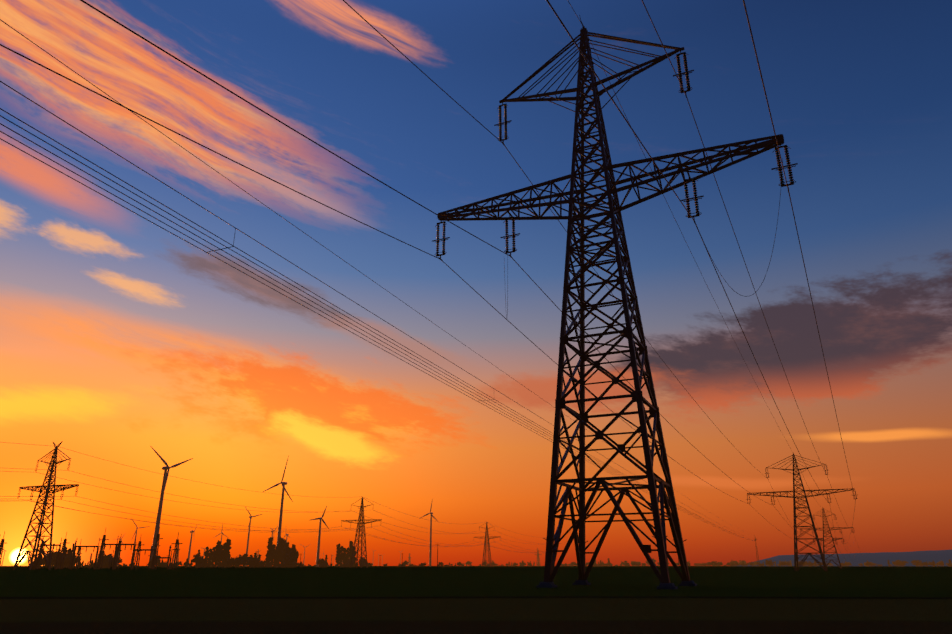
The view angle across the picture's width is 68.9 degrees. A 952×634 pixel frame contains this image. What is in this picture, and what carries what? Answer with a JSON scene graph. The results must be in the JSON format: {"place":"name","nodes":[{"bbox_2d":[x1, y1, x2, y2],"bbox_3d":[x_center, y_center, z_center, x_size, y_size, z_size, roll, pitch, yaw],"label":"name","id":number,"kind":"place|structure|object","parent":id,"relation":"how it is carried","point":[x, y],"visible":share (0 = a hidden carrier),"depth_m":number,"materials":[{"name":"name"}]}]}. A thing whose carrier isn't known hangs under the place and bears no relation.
{"place":"outdoors","nodes":[
{"label":"outdoors","id":0,"kind":"place"},
{"bbox_2d":[0,527,182,569],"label":"substation gantries","id":1,"kind":"object","parent":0,"point":[116,553],"visible":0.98,"depth_m":304.50,"materials":[{"name":"metal"}]},
{"bbox_2d":[131,518,149,558],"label":"wind turbine","id":2,"kind":"object","parent":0,"point":[136,532],"visible":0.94,"depth_m":1669.17,"materials":[{"name":"black metal"}]},
{"bbox_2d":[149,447,192,567],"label":"wind turbine","id":3,"kind":"object","parent":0,"point":[164,482],"visible":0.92,"depth_m":605.79,"materials":[{"name":"black metal"}]},
{"bbox_2d":[188,526,196,566],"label":"wind turbine","id":4,"kind":"object","parent":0,"point":[192,531],"visible":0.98,"depth_m":1325.72,"materials":[{"name":"black metal"}]},
{"bbox_2d":[245,507,261,566],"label":"wind turbine","id":5,"kind":"object","parent":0,"point":[250,516],"visible":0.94,"depth_m":1362.92,"materials":[{"name":"black metal"}]},
{"bbox_2d":[263,456,292,544],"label":"wind turbine","id":6,"kind":"object","parent":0,"point":[281,508],"visible":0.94,"depth_m":771.37,"materials":[{"name":"black metal"}]},
{"bbox_2d":[276,537,283,567],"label":"poplar","id":7,"kind":"object","parent":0,"point":[280,551],"visible":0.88,"depth_m":588.36,"materials":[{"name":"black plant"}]},
{"bbox_2d":[281,539,285,567],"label":"poplar","id":8,"kind":"object","parent":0,"point":[283,545],"visible":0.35,"depth_m":592.78,"materials":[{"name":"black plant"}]},
{"bbox_2d":[283,546,298,566],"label":"tree","id":9,"kind":"object","parent":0,"point":[288,550],"visible":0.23,"depth_m":546.55,"materials":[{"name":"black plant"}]},
{"bbox_2d":[311,506,328,566],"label":"wind turbine","id":10,"kind":"object","parent":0,"point":[318,546],"visible":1,"depth_m":938.95,"materials":[{"name":"black metal"}]},
{"bbox_2d":[348,541,353,567],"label":"poplar","id":11,"kind":"object","parent":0,"point":[350,550],"visible":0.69,"depth_m":650.49,"materials":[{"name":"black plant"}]},
{"bbox_2d":[110,549,679,568],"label":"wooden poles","id":12,"kind":"object","parent":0,"point":[380,555],"visible":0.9,"depth_m":387.17,"materials":[{"name":"brown wood"}]},
{"bbox_2d":[419,503,436,566],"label":"wind turbine","id":13,"kind":"object","parent":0,"point":[430,550],"visible":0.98,"depth_m":1200.32,"materials":[{"name":"black metal"}]},
{"bbox_2d":[0,566,951,633],"bbox_3d":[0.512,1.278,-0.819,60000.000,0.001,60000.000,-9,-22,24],"label":"field ground","id":14,"kind":"structure","parent":0,"point":[515,600],"depth_m":31.50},
{"bbox_2d":[12,441,78,569],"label":"pylon","id":15,"kind":"object","parent":14,"relation":"on","point":[32,564],"visible":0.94,"depth_m":284.30,"materials":[{"name":"metal"}]},
{"bbox_2d":[59,549,70,567],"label":"tree","id":16,"kind":"object","parent":14,"relation":"on","point":[68,553],"visible":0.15,"depth_m":429.68,"materials":[{"name":"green plant"}]},
{"bbox_2d":[64,555,76,567],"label":"tree","id":17,"kind":"object","parent":14,"relation":"on","point":[66,559],"visible":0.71,"depth_m":419.83,"materials":[{"name":"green plant"}]},
{"bbox_2d":[101,554,109,567],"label":"tree","id":18,"kind":"object","parent":14,"relation":"on","point":[106,558],"visible":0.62,"depth_m":461.42,"materials":[{"name":"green plant"}]},
{"bbox_2d":[191,553,203,566],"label":"tree","id":19,"kind":"object","parent":14,"relation":"on","point":[198,558],"visible":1,"depth_m":486.69,"materials":[{"name":"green plant"}]},
{"bbox_2d":[204,547,209,567],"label":"poplar","id":20,"kind":"object","parent":14,"relation":"on","point":[206,553],"visible":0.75,"depth_m":534.05,"materials":[{"name":"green plant"}]},
{"bbox_2d":[208,548,211,566],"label":"poplar","id":21,"kind":"object","parent":14,"relation":"on","point":[210,556],"visible":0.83,"depth_m":538.62,"materials":[{"name":"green plant"}]},
{"bbox_2d":[211,547,215,567],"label":"poplar","id":22,"kind":"object","parent":14,"relation":"on","point":[212,559],"visible":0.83,"depth_m":529.58,"materials":[{"name":"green plant"}]},
{"bbox_2d":[213,540,220,567],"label":"poplar","id":23,"kind":"object","parent":14,"relation":"on","point":[216,555],"visible":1,"depth_m":527.14,"materials":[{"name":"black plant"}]},
{"bbox_2d":[217,544,222,567],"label":"poplar","id":24,"kind":"object","parent":14,"relation":"on","point":[219,559],"visible":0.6,"depth_m":535.27,"materials":[{"name":"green plant"}]},
{"bbox_2d":[220,543,226,567],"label":"poplar","id":25,"kind":"object","parent":14,"relation":"on","point":[223,555],"visible":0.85,"depth_m":536.43,"materials":[{"name":"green plant"}]},
{"bbox_2d":[224,539,230,567],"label":"poplar","id":26,"kind":"object","parent":14,"relation":"on","point":[228,548],"visible":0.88,"depth_m":537.81,"materials":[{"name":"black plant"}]},
{"bbox_2d":[226,557,236,567],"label":"tree","id":27,"kind":"object","parent":14,"relation":"on","point":[233,560],"visible":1,"depth_m":498.83,"materials":[{"name":"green plant"}]},
{"bbox_2d":[236,557,245,566],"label":"tree","id":28,"kind":"object","parent":14,"relation":"on","point":[241,562],"visible":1,"depth_m":493.65,"materials":[{"name":"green plant"}]},
{"bbox_2d":[246,556,258,567],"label":"tree","id":29,"kind":"object","parent":14,"relation":"on","point":[252,559],"visible":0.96,"depth_m":501.31,"materials":[{"name":"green plant"}]},
{"bbox_2d":[265,537,273,567],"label":"poplar","id":30,"kind":"object","parent":14,"relation":"on","point":[269,554],"visible":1,"depth_m":576.04,"materials":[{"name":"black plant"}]},
{"bbox_2d":[270,544,275,567],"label":"poplar","id":31,"kind":"object","parent":14,"relation":"on","point":[273,555],"visible":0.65,"depth_m":583.55,"materials":[{"name":"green plant"}]},
{"bbox_2d":[273,546,278,567],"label":"poplar","id":32,"kind":"object","parent":14,"relation":"on","point":[276,555],"visible":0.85,"depth_m":584.71,"materials":[{"name":"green plant"}]},
{"bbox_2d":[284,542,288,567],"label":"poplar","id":33,"kind":"object","parent":14,"relation":"on","point":[286,545],"visible":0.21,"depth_m":583.78,"materials":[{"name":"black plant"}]},
{"bbox_2d":[284,551,296,567],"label":"tree","id":34,"kind":"object","parent":14,"relation":"on","point":[291,557],"visible":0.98,"depth_m":527.92,"materials":[{"name":"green plant"}]},
{"bbox_2d":[317,558,323,567],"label":"tree","id":35,"kind":"object","parent":14,"relation":"on","point":[320,561],"visible":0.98,"depth_m":597.49,"materials":[{"name":"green plant"}]},
{"bbox_2d":[335,543,340,567],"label":"poplar","id":36,"kind":"object","parent":14,"relation":"on","point":[337,555],"visible":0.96,"depth_m":645.13,"materials":[{"name":"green plant"}]},
{"bbox_2d":[339,546,343,567],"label":"poplar","id":37,"kind":"object","parent":14,"relation":"on","point":[341,555],"visible":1,"depth_m":644.66,"materials":[{"name":"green plant"}]},
{"bbox_2d":[343,548,346,566],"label":"poplar","id":38,"kind":"object","parent":14,"relation":"on","point":[344,554],"visible":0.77,"depth_m":645.00,"materials":[{"name":"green plant"}]},
{"bbox_2d":[345,547,348,567],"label":"poplar","id":39,"kind":"object","parent":14,"relation":"on","point":[347,552],"visible":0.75,"depth_m":658.10,"materials":[{"name":"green plant"}]},
{"bbox_2d":[352,546,356,567],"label":"poplar","id":40,"kind":"object","parent":14,"relation":"on","point":[354,556],"visible":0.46,"depth_m":657.43,"materials":[{"name":"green plant"}]},
{"bbox_2d":[341,497,381,567],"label":"pylon","id":41,"kind":"object","parent":14,"relation":"on","point":[362,506],"visible":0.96,"depth_m":498.83,"materials":[{"name":"metal"}]},
{"bbox_2d":[474,521,500,566],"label":"pylon","id":42,"kind":"object","parent":14,"relation":"on","point":[487,550],"visible":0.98,"depth_m":787.38,"materials":[{"name":"metal"}]},
{"bbox_2d":[535,550,540,565],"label":"pylon","id":43,"kind":"structure","parent":14,"relation":"on","point":[538,560],"depth_m":2068.76,"materials":[{"name":"metal"}]},
{"bbox_2d":[432,15,797,582],"bbox_3d":[10.910,-4.509,61.423,33.900,53.812,9.259,-9,-22,24],"label":"pylon","id":44,"kind":"object","parent":14,"relation":"on","point":[582,416],"visible":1,"depth_m":59.69,"materials":[{"name":"metal"}]},
{"bbox_2d":[753,538,759,566],"bbox_3d":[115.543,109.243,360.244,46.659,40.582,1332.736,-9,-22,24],"label":"pylons","id":45,"kind":"object","parent":14,"relation":"on","point":[756,553],"visible":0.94,"depth_m":933.33,"materials":[{"name":"metal"}]},
{"bbox_2d":[0,0,863,562],"bbox_3d":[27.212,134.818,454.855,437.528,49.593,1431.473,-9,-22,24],"label":"conductors","id":46,"kind":"object","parent":45,"relation":"attached to","point":[386,234],"visible":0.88,"depth_m":61.07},
{"bbox_2d":[765,559,773,565],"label":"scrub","id":47,"kind":"object","parent":14,"relation":"on","point":[770,562],"visible":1,"depth_m":1055.53,"materials":[{"name":"brown plant"}]},
{"bbox_2d":[746,453,857,570],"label":"pylon","id":48,"kind":"object","parent":14,"relation":"on","point":[796,553],"visible":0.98,"depth_m":225.96,"materials":[{"name":"metal"}]},
{"bbox_2d":[800,508,854,568],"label":"pylon","id":49,"kind":"object","parent":14,"relation":"on","point":[833,540],"visible":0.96,"depth_m":390.02,"materials":[{"name":"metal"}]},
{"bbox_2d":[896,561,908,564],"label":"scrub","id":50,"kind":"object","parent":14,"relation":"on","point":[901,562],"visible":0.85,"depth_m":1166.84,"materials":[{"name":"brown plant"}]},
{"bbox_2d":[911,560,919,566],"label":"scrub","id":51,"kind":"object","parent":14,"relation":"on","point":[914,562],"visible":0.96,"depth_m":1118.45,"materials":[{"name":"brown plant"}]},
{"bbox_2d":[0,0,951,565],"label":"sky","id":52,"kind":"structure","parent":0,"point":[121,338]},
{"bbox_2d":[740,550,951,565],"bbox_3d":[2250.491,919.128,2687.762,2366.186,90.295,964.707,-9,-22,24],"label":"hill ridge","id":53,"kind":"structure","parent":0,"point":[935,556],"depth_m":2788.63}
]}

